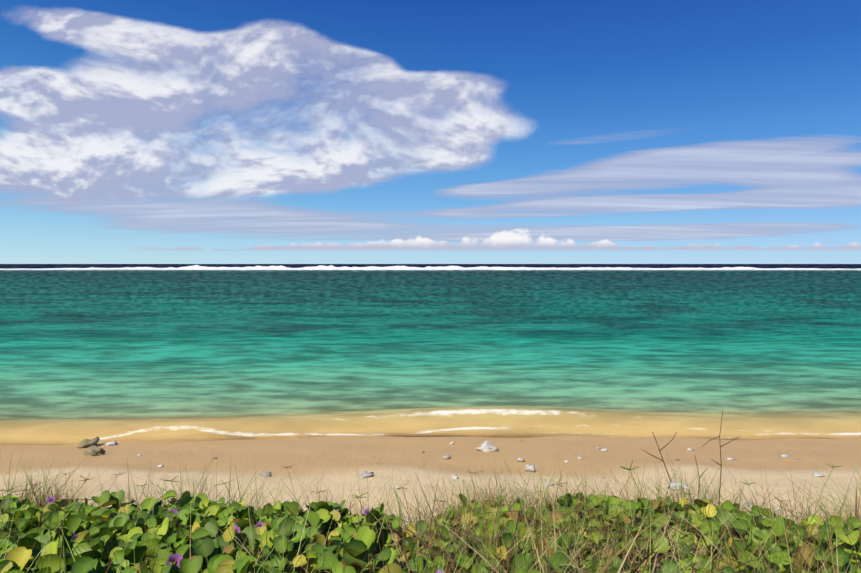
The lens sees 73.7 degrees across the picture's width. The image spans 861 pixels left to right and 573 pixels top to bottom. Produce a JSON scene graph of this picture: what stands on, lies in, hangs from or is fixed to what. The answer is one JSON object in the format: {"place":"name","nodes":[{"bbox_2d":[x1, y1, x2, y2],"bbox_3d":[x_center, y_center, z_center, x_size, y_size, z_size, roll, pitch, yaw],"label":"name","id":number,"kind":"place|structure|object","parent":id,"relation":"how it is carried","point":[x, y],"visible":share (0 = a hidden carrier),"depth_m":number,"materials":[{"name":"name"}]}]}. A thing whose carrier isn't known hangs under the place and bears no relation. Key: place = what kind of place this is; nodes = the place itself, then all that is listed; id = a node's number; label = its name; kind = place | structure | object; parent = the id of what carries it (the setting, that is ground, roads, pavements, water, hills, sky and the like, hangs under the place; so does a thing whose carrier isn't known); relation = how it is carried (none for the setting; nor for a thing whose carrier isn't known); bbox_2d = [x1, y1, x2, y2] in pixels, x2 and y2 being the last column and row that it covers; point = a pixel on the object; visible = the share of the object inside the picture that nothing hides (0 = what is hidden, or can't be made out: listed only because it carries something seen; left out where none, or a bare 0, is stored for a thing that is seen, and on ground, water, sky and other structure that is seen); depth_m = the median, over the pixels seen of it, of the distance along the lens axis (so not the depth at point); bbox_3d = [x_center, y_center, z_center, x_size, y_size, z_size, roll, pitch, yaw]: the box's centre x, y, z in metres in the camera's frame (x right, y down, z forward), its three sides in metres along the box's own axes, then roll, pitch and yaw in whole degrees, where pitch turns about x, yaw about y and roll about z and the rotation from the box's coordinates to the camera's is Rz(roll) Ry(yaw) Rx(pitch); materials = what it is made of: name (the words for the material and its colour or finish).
{"place":"outdoors","nodes":[
{"label":"outdoors","id":0,"kind":"place"},
{"bbox_2d":[0,264,860,444],"bbox_3d":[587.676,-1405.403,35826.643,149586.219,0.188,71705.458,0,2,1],"label":"sea water","id":1,"kind":"structure","parent":0,"point":[163,355],"depth_m":14.88,"materials":[{"name":"teal liquid"}]},
{"bbox_2d":[0,265,860,269],"bbox_3d":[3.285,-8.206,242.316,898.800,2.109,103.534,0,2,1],"label":"reef surf","id":2,"kind":"structure","parent":1,"relation":"on","point":[330,267],"depth_m":260.32,"materials":[{"name":"liquid"}]},
{"bbox_2d":[0,435,860,567],"bbox_3d":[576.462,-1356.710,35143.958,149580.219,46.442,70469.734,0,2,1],"label":"sand ground","id":3,"kind":"structure","parent":0,"point":[327,456],"depth_m":5.58,"materials":[{"name":"beige sand"}]},
{"bbox_2d":[0,489,860,572],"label":"beach vines","id":4,"kind":"object","parent":3,"relation":"on","point":[204,511],"depth_m":1.96,"materials":[{"name":"green plant"}]},
{"bbox_2d":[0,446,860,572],"bbox_3d":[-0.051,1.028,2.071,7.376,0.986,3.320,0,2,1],"label":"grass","id":5,"kind":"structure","parent":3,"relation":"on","point":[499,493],"depth_m":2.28,"materials":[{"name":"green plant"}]},
{"bbox_2d":[77,435,823,509],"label":"rocks","id":6,"kind":"object","parent":3,"relation":"on","point":[93,449],"visible":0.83,"depth_m":6.32,"materials":[{"name":"grey stone"}]},
{"bbox_2d":[0,411,860,572],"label":"dry grass","id":7,"kind":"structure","parent":0,"point":[627,555],"depth_m":2.05,"materials":[{"name":"beige plant"}]},
{"bbox_2d":[0,0,860,263],"label":"sky","id":8,"kind":"structure","parent":0,"point":[132,131],"materials":[{"name":"blue"}]}
]}

